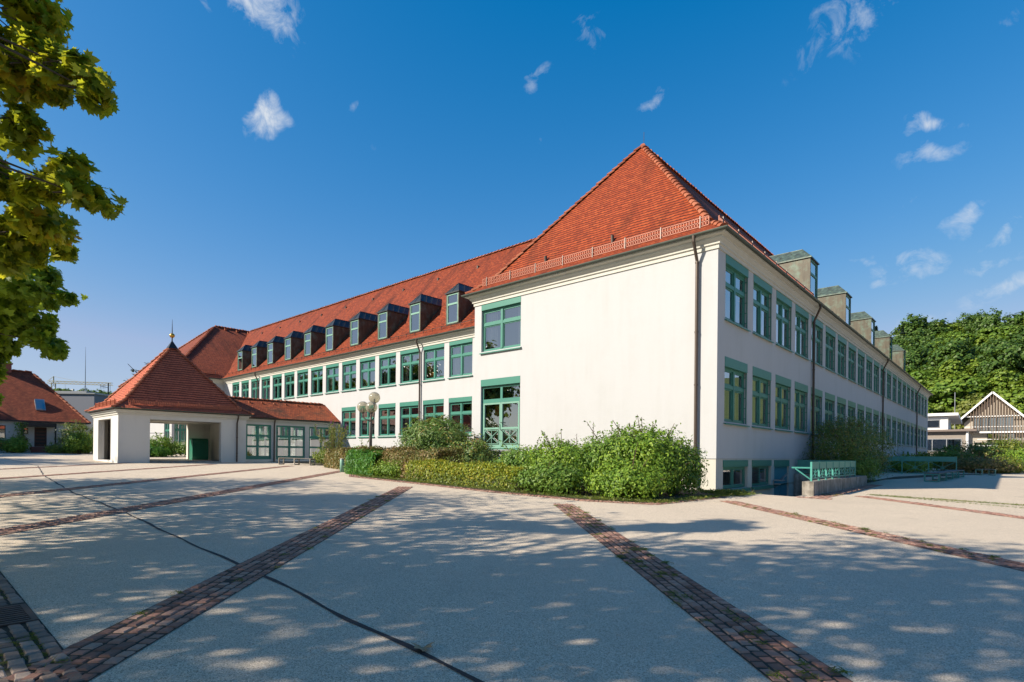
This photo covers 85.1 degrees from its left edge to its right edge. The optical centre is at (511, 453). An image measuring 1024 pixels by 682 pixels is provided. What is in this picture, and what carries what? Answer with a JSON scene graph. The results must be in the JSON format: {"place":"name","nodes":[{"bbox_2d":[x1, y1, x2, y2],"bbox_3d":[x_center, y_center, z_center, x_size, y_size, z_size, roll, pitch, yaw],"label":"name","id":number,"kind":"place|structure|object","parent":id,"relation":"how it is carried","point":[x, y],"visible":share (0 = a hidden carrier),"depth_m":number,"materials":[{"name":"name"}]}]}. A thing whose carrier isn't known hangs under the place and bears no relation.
{"place":"outdoors","nodes":[
{"label":"outdoors","id":0,"kind":"place"},
{"bbox_2d":[0,452,1023,681],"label":"plaza","id":1,"kind":"structure","parent":0,"point":[490,587],"depth_m":6.17,"materials":[{"name":"concrete"}]},
{"bbox_2d":[0,434,31,452],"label":"shrub","id":2,"kind":"object","parent":1,"relation":"on","point":[16,444],"visible":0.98,"depth_m":51.65,"materials":[{"name":"green plant"}]},
{"bbox_2d":[0,571,83,681],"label":"band","id":3,"kind":"object","parent":1,"relation":"on","point":[35,653],"visible":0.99,"depth_m":3.79,"materials":[{"name":"brick"}]},
{"bbox_2d":[0,603,38,626],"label":"drain grate","id":4,"kind":"object","parent":3,"relation":"on","point":[9,616],"visible":1,"depth_m":4.48,"materials":[{"name":"metal"}]},
{"bbox_2d":[0,149,87,406],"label":"maple tree","id":5,"kind":"object","parent":1,"relation":"on","point":[23,322],"visible":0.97,"depth_m":12.04,"materials":[{"name":"green plant"}]},
{"bbox_2d":[0,363,90,452],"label":"cottage","id":6,"kind":"structure","parent":1,"relation":"on","point":[41,407],"depth_m":56.03,"materials":[{"name":"red paint"}]},
{"bbox_2d":[34,427,46,446],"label":"door","id":7,"kind":"structure","parent":6,"relation":"in","point":[40,433],"depth_m":55.37,"materials":[{"name":"brown wood"}]},
{"bbox_2d":[0,0,128,280],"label":"maple tree","id":8,"kind":"object","parent":1,"relation":"on","point":[40,64],"visible":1,"depth_m":7.05,"materials":[{"name":"green plant"}]},
{"bbox_2d":[54,420,92,443],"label":"shrub","id":9,"kind":"object","parent":1,"relation":"on","point":[81,428],"visible":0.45,"depth_m":55.52,"materials":[{"name":"green plant"}]},
{"bbox_2d":[60,431,92,453],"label":"shrub","id":10,"kind":"object","parent":1,"relation":"on","point":[78,443],"visible":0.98,"depth_m":52.10,"materials":[{"name":"green plant"}]},
{"bbox_2d":[0,464,214,478],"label":"paving band","id":11,"kind":"object","parent":1,"relation":"on","point":[96,472],"visible":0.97,"depth_m":23.82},
{"bbox_2d":[0,466,289,496],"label":"paving band","id":12,"kind":"object","parent":1,"relation":"on","point":[50,490],"visible":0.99,"depth_m":17.70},
{"bbox_2d":[150,432,183,456],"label":"shrub","id":13,"kind":"object","parent":1,"relation":"on","point":[166,443],"visible":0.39,"depth_m":49.35,"materials":[{"name":"green plant"}]},
{"bbox_2d":[84,322,254,462],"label":"entrance pavilion","id":14,"kind":"structure","parent":1,"relation":"on","point":[171,383],"depth_m":37.32,"materials":[{"name":"white paint"}]},
{"bbox_2d":[189,438,207,459],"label":"waste container","id":15,"kind":"object","parent":14,"relation":"on","point":[198,448],"visible":1,"depth_m":41.67,"materials":[{"name":"green paint"}]},
{"bbox_2d":[0,470,339,535],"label":"paving band","id":16,"kind":"object","parent":1,"relation":"on","point":[26,527],"visible":0.96,"depth_m":11.44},
{"bbox_2d":[3,486,411,681],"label":"paving band","id":17,"kind":"object","parent":1,"relation":"on","point":[96,654],"visible":0.98,"depth_m":4.74,"materials":[{"name":"brown brick"}]},
{"bbox_2d":[5,458,483,681],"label":"tar seam","id":18,"kind":"object","parent":1,"relation":"on","point":[421,652],"visible":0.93,"depth_m":4.57,"materials":[{"name":"black asphalt"}]},
{"bbox_2d":[200,396,339,461],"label":"glazed corridor","id":19,"kind":"object","parent":1,"relation":"on","point":[276,418],"visible":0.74,"depth_m":43.20,"materials":[{"name":"white paint"}]},
{"bbox_2d":[246,424,270,458],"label":"window","id":20,"kind":"structure","parent":19,"relation":"in","point":[257,435],"depth_m":40.85,"materials":[{"name":"green paint"}]},
{"bbox_2d":[276,425,304,458],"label":"window","id":21,"kind":"structure","parent":19,"relation":"in","point":[289,436],"depth_m":42.70,"materials":[{"name":"green paint"}]},
{"bbox_2d":[277,461,735,502],"bbox_3d":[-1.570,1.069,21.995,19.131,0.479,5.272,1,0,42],"label":"grass","id":22,"kind":"structure","parent":1,"relation":"on","point":[610,498],"depth_m":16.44,"materials":[{"name":"green plant"}]},
{"bbox_2d":[315,420,350,452],"bbox_3d":[-11.697,-0.742,36.503,2.543,3.019,2.189,1,0,3],"label":"buddleia","id":23,"kind":"object","parent":22,"relation":"on","point":[332,437],"visible":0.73,"depth_m":36.01,"materials":[{"name":"green plant"}]},
{"bbox_2d":[324,446,384,469],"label":"hedge","id":24,"kind":"object","parent":22,"relation":"on","point":[334,458],"visible":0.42,"depth_m":31.69,"materials":[{"name":"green plant"}]},
{"bbox_2d":[344,448,392,474],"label":"hedge","id":25,"kind":"object","parent":22,"relation":"on","point":[360,460],"visible":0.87,"depth_m":25.50,"materials":[{"name":"green plant"}]},
{"bbox_2d":[367,458,405,477],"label":"shrub","id":26,"kind":"object","parent":22,"relation":"on","point":[390,470],"visible":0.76,"depth_m":23.59,"materials":[{"name":"green plant"}]},
{"bbox_2d":[358,445,467,481],"bbox_3d":[-4.626,0.390,24.558,1.938,1.667,6.572,1,0,-44],"label":"hedge","id":27,"kind":"object","parent":22,"relation":"on","point":[405,453],"visible":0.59,"depth_m":23.41,"materials":[{"name":"green plant"}]},
{"bbox_2d":[394,414,472,472],"bbox_3d":[-3.755,-0.476,27.595,4.445,3.029,4.007,1,0,42],"label":"shrub","id":28,"kind":"object","parent":22,"relation":"on","point":[431,435],"visible":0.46,"depth_m":26.52,"materials":[{"name":"green plant"}]},
{"bbox_2d":[404,458,532,490],"bbox_3d":[-1.732,0.750,20.285,1.316,1.168,6.560,1,0,-44],"label":"hedge","id":29,"kind":"object","parent":22,"relation":"on","point":[462,468],"visible":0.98,"depth_m":19.63,"materials":[{"name":"green plant"}]},
{"bbox_2d":[442,431,506,476],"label":"shrub","id":30,"kind":"object","parent":22,"relation":"on","point":[474,454],"visible":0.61,"depth_m":25.35,"materials":[{"name":"green plant"}]},
{"bbox_2d":[489,437,557,486],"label":"shrub","id":31,"kind":"object","parent":22,"relation":"on","point":[507,458],"visible":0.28,"depth_m":19.35,"materials":[{"name":"green plant"}]},
{"bbox_2d":[509,459,590,494],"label":"shrub","id":32,"kind":"object","parent":22,"relation":"on","point":[559,481],"visible":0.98,"depth_m":16.77,"materials":[{"name":"green plant"}]},
{"bbox_2d":[515,429,604,492],"bbox_3d":[1.736,0.224,18.518,3.302,2.107,3.123,1,0,42],"label":"shrub","id":33,"kind":"object","parent":22,"relation":"on","point":[565,453],"visible":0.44,"depth_m":17.90,"materials":[{"name":"green plant"}]},
{"bbox_2d":[569,421,647,491],"bbox_3d":[3.311,0.106,18.227,3.066,2.371,3.143,1,0,42],"label":"shrub","id":34,"kind":"object","parent":22,"relation":"on","point":[592,448],"visible":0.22,"depth_m":17.45,"materials":[{"name":"green plant"}]},
{"bbox_2d":[581,442,680,500],"bbox_3d":[3.228,0.491,16.093,2.941,1.674,2.235,1,0,42],"label":"shrub","id":35,"kind":"object","parent":22,"relation":"on","point":[631,482],"visible":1,"depth_m":15.50,"materials":[{"name":"green plant"}]},
{"bbox_2d":[592,415,704,494],"bbox_3d":[4.161,0.046,17.270,3.492,2.545,3.507,1,0,42],"label":"shrub","id":36,"kind":"object","parent":22,"relation":"on","point":[649,441],"visible":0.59,"depth_m":16.61,"materials":[{"name":"green plant"}]},
{"bbox_2d":[650,430,709,495],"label":"shrub","id":37,"kind":"object","parent":22,"relation":"on","point":[692,476],"visible":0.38,"depth_m":17.46,"materials":[{"name":"green plant"}]},
{"bbox_2d":[118,143,932,496],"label":"school building","id":38,"kind":"structure","parent":1,"relation":"on","point":[646,285],"depth_m":26.13,"materials":[{"name":"white paint"}]},
{"bbox_2d":[341,360,355,391],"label":"window","id":39,"kind":"structure","parent":38,"relation":"in","point":[350,370],"depth_m":44.87,"materials":[{"name":"green paint"}]},
{"bbox_2d":[342,407,355,437],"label":"window","id":40,"kind":"structure","parent":38,"relation":"in","point":[349,413],"depth_m":44.82,"materials":[{"name":"green paint"}]},
{"bbox_2d":[358,356,374,389],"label":"window","id":41,"kind":"structure","parent":38,"relation":"in","point":[368,360],"depth_m":43.36,"materials":[{"name":"green paint"}]},
{"bbox_2d":[358,405,374,437],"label":"window","id":42,"kind":"structure","parent":38,"relation":"in","point":[367,415],"depth_m":43.38,"materials":[{"name":"green paint"}]},
{"bbox_2d":[377,352,395,387],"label":"window","id":43,"kind":"structure","parent":38,"relation":"in","point":[389,360],"depth_m":41.51,"materials":[{"name":"green paint"}]},
{"bbox_2d":[378,403,395,436],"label":"window","id":44,"kind":"structure","parent":38,"relation":"in","point":[386,407],"depth_m":41.47,"materials":[{"name":"green paint"}]},
{"bbox_2d":[398,401,417,436],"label":"window","id":45,"kind":"structure","parent":38,"relation":"in","point":[408,406],"depth_m":39.87,"materials":[{"name":"green paint"}]},
{"bbox_2d":[398,348,418,384],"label":"window","id":46,"kind":"structure","parent":38,"relation":"in","point":[411,355],"depth_m":39.75,"materials":[{"name":"green paint"}]},
{"bbox_2d":[422,343,444,381],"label":"window","id":47,"kind":"structure","parent":38,"relation":"in","point":[432,348],"depth_m":38.04,"materials":[{"name":"green paint"}]},
{"bbox_2d":[423,399,443,424],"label":"window","id":48,"kind":"structure","parent":38,"relation":"in","point":[436,406],"depth_m":37.88,"materials":[{"name":"green paint"}]},
{"bbox_2d":[447,338,472,378],"bbox_3d":[-3.219,-6.158,36.111,2.320,2.481,0.510,1,0,42],"label":"window","id":49,"kind":"structure","parent":38,"relation":"in","point":[457,344],"depth_m":36.25,"materials":[{"name":"green paint"}]},
{"bbox_2d":[449,396,471,435],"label":"window","id":50,"kind":"structure","parent":38,"relation":"in","point":[460,400],"depth_m":36.04,"materials":[{"name":"green paint"}]},
{"bbox_2d":[481,376,519,451],"bbox_3d":[-0.483,-1.862,26.818,2.700,3.535,0.653,1,0,42],"label":"french door","id":51,"kind":"structure","parent":38,"relation":"in","point":[514,409],"depth_m":26.78,"materials":[{"name":"green paint"}]},
{"bbox_2d":[480,296,521,353],"bbox_3d":[-0.448,-6.130,26.809,2.700,2.481,0.510,1,0,42],"label":"window","id":52,"kind":"structure","parent":38,"relation":"in","point":[492,309],"depth_m":26.92,"materials":[{"name":"green paint"}]},
{"bbox_2d":[723,356,749,426],"bbox_3d":[8.437,-2.292,21.105,0.295,2.481,2.440,1,0,42],"label":"window","id":53,"kind":"structure","parent":38,"relation":"in","point":[734,388],"depth_m":21.16,"materials":[{"name":"green paint"}]},
{"bbox_2d":[723,460,750,491],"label":"basement window","id":54,"kind":"structure","parent":38,"relation":"in","point":[733,470],"depth_m":21.28,"materials":[{"name":"green paint"}]},
{"bbox_2d":[725,254,750,331],"bbox_3d":[8.474,-6.042,21.105,0.295,2.481,2.440,1,0,42],"label":"window","id":55,"kind":"structure","parent":38,"relation":"in","point":[736,273],"depth_m":21.16,"materials":[{"name":"glass"}]},
{"bbox_2d":[751,460,773,489],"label":"basement window","id":56,"kind":"structure","parent":38,"relation":"in","point":[759,467],"depth_m":23.37,"materials":[{"name":"green paint"}]},
{"bbox_2d":[752,274,773,342],"bbox_3d":[10.423,-6.023,23.280,0.295,2.481,2.440,1,0,42],"label":"window","id":57,"kind":"structure","parent":38,"relation":"in","point":[762,290],"depth_m":23.34,"materials":[{"name":"glass"}]},
{"bbox_2d":[752,366,773,429],"bbox_3d":[10.385,-2.273,23.280,0.295,2.481,2.440,1,0,42],"label":"window","id":58,"kind":"structure","parent":38,"relation":"in","point":[761,377],"depth_m":23.34,"materials":[{"name":"green paint"}]},
{"bbox_2d":[774,460,789,495],"bbox_3d":[12.359,1.330,25.199,0.638,2.085,2.300,1,0,42],"label":"basement door","id":59,"kind":"structure","parent":38,"relation":"in","point":[780,466],"depth_m":25.36,"materials":[{"name":"blue paint"}]},
{"bbox_2d":[775,375,792,431],"bbox_3d":[12.334,-2.254,25.455,0.295,2.481,2.440,1,0,42],"label":"window","id":60,"kind":"structure","parent":38,"relation":"in","point":[782,384],"depth_m":25.50,"materials":[{"name":"green paint"}]},
{"bbox_2d":[775,290,793,352],"bbox_3d":[12.371,-6.003,25.455,0.295,2.481,2.440,1,0,42],"label":"window","id":61,"kind":"structure","parent":38,"relation":"in","point":[783,303],"depth_m":25.52,"materials":[{"name":"glass"}]},
{"bbox_2d":[794,381,808,433],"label":"window","id":62,"kind":"structure","parent":38,"relation":"in","point":[800,389],"depth_m":27.68,"materials":[{"name":"green paint"}]},
{"bbox_2d":[795,304,810,360],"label":"window","id":63,"kind":"structure","parent":38,"relation":"in","point":[801,315],"depth_m":27.72,"materials":[{"name":"glass"}]},
{"bbox_2d":[810,387,822,434],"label":"window","id":64,"kind":"structure","parent":38,"relation":"in","point":[818,393],"depth_m":30.29,"materials":[{"name":"green paint"}]},
{"bbox_2d":[811,316,824,367],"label":"window","id":65,"kind":"structure","parent":38,"relation":"in","point":[818,325],"depth_m":30.26,"materials":[{"name":"green paint"}]},
{"bbox_2d":[825,392,834,434],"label":"window","id":66,"kind":"structure","parent":38,"relation":"in","point":[829,398],"depth_m":32.04,"materials":[{"name":"green paint"}]},
{"bbox_2d":[825,326,836,373],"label":"window","id":67,"kind":"structure","parent":38,"relation":"in","point":[830,334],"depth_m":32.34,"materials":[{"name":"green paint"}]},
{"bbox_2d":[837,334,847,378],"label":"window","id":68,"kind":"structure","parent":38,"relation":"in","point":[842,342],"depth_m":34.43,"materials":[{"name":"green paint"}]},
{"bbox_2d":[848,342,857,383],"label":"window","id":69,"kind":"structure","parent":38,"relation":"in","point":[852,348],"depth_m":36.63,"materials":[{"name":"green paint"}]},
{"bbox_2d":[44,493,1021,680],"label":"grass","id":70,"kind":"structure","parent":1,"relation":"on","point":[752,633],"depth_m":6.46,"materials":[{"name":"green plant"}]},
{"bbox_2d":[349,474,728,504],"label":"bed border paving","id":71,"kind":"structure","parent":1,"relation":"on","point":[651,503],"depth_m":16.66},
{"bbox_2d":[554,503,852,681],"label":"paving band","id":72,"kind":"object","parent":1,"relation":"on","point":[778,652],"visible":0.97,"depth_m":4.76,"materials":[{"name":"brick"}]},
{"bbox_2d":[699,488,761,496],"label":"grass","id":73,"kind":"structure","parent":1,"relation":"on","point":[737,492],"depth_m":18.27,"materials":[{"name":"green plant"}]},
{"bbox_2d":[794,474,866,496],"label":"ramp wall","id":74,"kind":"structure","parent":1,"relation":"on","point":[804,486],"depth_m":21.25,"materials":[{"name":"concrete"}]},
{"bbox_2d":[792,461,855,480],"bbox_3d":[12.130,0.615,21.455,0.599,0.650,7.253,1,0,42],"label":"railing","id":75,"kind":"object","parent":74,"relation":"on","point":[832,465],"visible":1,"depth_m":20.68,"materials":[{"name":"teal metal"}]},
{"bbox_2d":[796,484,881,499],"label":"bed border paving","id":76,"kind":"structure","parent":1,"relation":"on","point":[828,496],"depth_m":20.03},
{"bbox_2d":[722,500,1023,570],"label":"paving band","id":77,"kind":"object","parent":1,"relation":"on","point":[1011,564],"visible":0.96,"depth_m":9.25,"materials":[{"name":"brown brick"}]},
{"bbox_2d":[856,496,1023,518],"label":"paving band","id":78,"kind":"object","parent":1,"relation":"on","point":[965,509],"visible":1,"depth_m":15.11,"materials":[{"name":"brown brick"}]},
{"bbox_2d":[867,467,1013,482],"bbox_3d":[35.627,1.511,45.169,8.250,0.159,56.100,1,0,42],"label":"planting bed","id":79,"kind":"object","parent":1,"relation":"on","point":[902,477],"visible":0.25,"depth_m":35.50,"materials":[{"name":"soil"}]},
{"bbox_2d":[799,411,905,479],"bbox_3d":[17.328,-0.376,28.488,4.453,3.628,7.909,1,0,42],"label":"shrub","id":80,"kind":"object","parent":79,"relation":"on","point":[855,437],"visible":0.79,"depth_m":27.31,"materials":[{"name":"green plant"}]},
{"bbox_2d":[830,449,883,482],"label":"shrub","id":81,"kind":"object","parent":79,"relation":"on","point":[860,468],"visible":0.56,"depth_m":25.70,"materials":[{"name":"green plant"}]},
{"bbox_2d":[884,450,933,472],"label":"shrub","id":82,"kind":"object","parent":79,"relation":"on","point":[908,467],"visible":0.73,"depth_m":42.87,"materials":[{"name":"green plant"}]},
{"bbox_2d":[878,456,956,475],"bbox_3d":[28.314,0.822,39.172,4.610,1.283,0.060,1,0,42],"label":"railing","id":83,"kind":"object","parent":79,"relation":"on","point":[924,458],"visible":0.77,"depth_m":38.96,"materials":[{"name":"teal metal"}]},
{"bbox_2d":[914,444,976,470],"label":"shrub","id":84,"kind":"object","parent":79,"relation":"on","point":[944,453],"visible":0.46,"depth_m":49.51,"materials":[{"name":"green plant"}]},
{"bbox_2d":[949,440,1009,459],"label":"shrub","id":85,"kind":"object","parent":79,"relation":"on","point":[976,448],"visible":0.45,"depth_m":50.35,"materials":[{"name":"green plant"}]},
{"bbox_2d":[938,452,1022,473],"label":"shrub","id":86,"kind":"object","parent":79,"relation":"on","point":[966,464],"visible":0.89,"depth_m":44.32,"materials":[{"name":"green plant"}]},
{"bbox_2d":[984,436,1023,454],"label":"shrub","id":87,"kind":"object","parent":79,"relation":"on","point":[1012,445],"visible":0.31,"depth_m":51.29,"materials":[{"name":"green plant"}]},
{"bbox_2d":[985,454,1023,472],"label":"shrub","id":88,"kind":"object","parent":79,"relation":"on","point":[1020,461],"visible":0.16,"depth_m":45.98,"materials":[{"name":"green plant"}]},
{"bbox_2d":[924,470,964,481],"bbox_3d":[25.663,1.259,32.951,0.673,0.495,10.612,1,0,45],"label":"bench","id":89,"kind":"object","parent":1,"relation":"on","point":[939,473],"visible":0.99,"depth_m":31.12,"materials":[{"name":"teal metal"}]},
{"bbox_2d":[927,413,979,456],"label":"modern annex","id":90,"kind":"object","parent":1,"relation":"on","point":[941,432],"visible":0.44,"depth_m":79.16,"materials":[{"name":"white paint"}]},
{"bbox_2d":[927,439,961,450],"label":"window","id":91,"kind":"structure","parent":90,"relation":"in","point":[931,442],"depth_m":79.03,"materials":[{"name":"glass"}]},
{"bbox_2d":[961,391,1023,454],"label":"timber gable house","id":92,"kind":"structure","parent":1,"relation":"on","point":[992,415],"depth_m":89.24,"materials":[{"name":"wood"}]},
{"bbox_2d":[974,417,1012,430],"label":"window","id":93,"kind":"structure","parent":92,"relation":"in","point":[997,420],"depth_m":89.49,"materials":[{"name":"glass"}]},
{"bbox_2d":[0,0,1023,392],"label":"sky","id":94,"kind":"structure","parent":0,"point":[273,161],"materials":[{"name":"blue"}]},
{"bbox_3d":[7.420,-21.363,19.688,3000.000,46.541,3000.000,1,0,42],"label":"ground","id":95,"kind":"structure","parent":0,"visible":0},
{"bbox_2d":[55,391,108,436],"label":"grey annex","id":96,"kind":"object","parent":95,"relation":"on","point":[80,401],"visible":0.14,"depth_m":94.00,"materials":[{"name":"paint"}]},
{"bbox_2d":[892,341,927,370],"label":"forest tree","id":97,"kind":"object","parent":95,"relation":"on","point":[915,361],"visible":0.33,"depth_m":147.75,"materials":[{"name":"green plant"}]},
{"bbox_2d":[892,332,938,347],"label":"forest tree","id":98,"kind":"object","parent":95,"relation":"on","point":[918,339],"visible":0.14,"depth_m":166.48,"materials":[{"name":"green plant"}]},
{"bbox_2d":[889,313,952,341],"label":"forest tree","id":99,"kind":"object","parent":95,"relation":"on","point":[922,325],"visible":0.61,"depth_m":179.59,"materials":[{"name":"green plant"}]},
{"bbox_2d":[917,374,973,397],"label":"forest tree","id":100,"kind":"object","parent":95,"relation":"on","point":[958,378],"visible":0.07,"depth_m":123.56,"materials":[{"name":"green plant"}]},
{"bbox_2d":[920,335,986,371],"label":"forest tree","id":101,"kind":"object","parent":95,"relation":"on","point":[951,348],"visible":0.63,"depth_m":139.97,"materials":[{"name":"green plant"}]},
{"bbox_2d":[929,358,979,381],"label":"forest tree","id":102,"kind":"object","parent":95,"relation":"on","point":[949,368],"visible":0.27,"depth_m":134.75,"materials":[{"name":"green plant"}]},
{"bbox_2d":[926,382,987,412],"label":"forest tree","id":103,"kind":"object","parent":95,"relation":"on","point":[949,395],"visible":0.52,"depth_m":117.88,"materials":[{"name":"green plant"}]},
{"bbox_2d":[947,392,1009,428],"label":"forest tree","id":104,"kind":"object","parent":95,"relation":"on","point":[970,403],"visible":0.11,"depth_m":107.57,"materials":[{"name":"green plant"}]},
{"bbox_2d":[963,308,1004,335],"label":"forest tree","id":105,"kind":"object","parent":95,"relation":"on","point":[977,323],"visible":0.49,"depth_m":166.44,"materials":[{"name":"green plant"}]},
{"bbox_2d":[970,339,1023,378],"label":"forest tree","id":106,"kind":"object","parent":95,"relation":"on","point":[1009,356],"visible":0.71,"depth_m":127.95,"materials":[{"name":"green plant"}]},
{"bbox_2d":[976,325,1020,340],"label":"forest tree","id":107,"kind":"object","parent":95,"relation":"on","point":[992,331],"visible":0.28,"depth_m":156.96,"materials":[{"name":"green plant"}]},
{"bbox_2d":[977,385,1023,414],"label":"forest tree","id":108,"kind":"object","parent":95,"relation":"on","point":[1014,398],"visible":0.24,"depth_m":102.76,"materials":[{"name":"green plant"}]},
{"bbox_2d":[978,368,1023,392],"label":"forest tree","id":109,"kind":"object","parent":95,"relation":"on","point":[999,378],"visible":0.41,"depth_m":119.49,"materials":[{"name":"green plant"}]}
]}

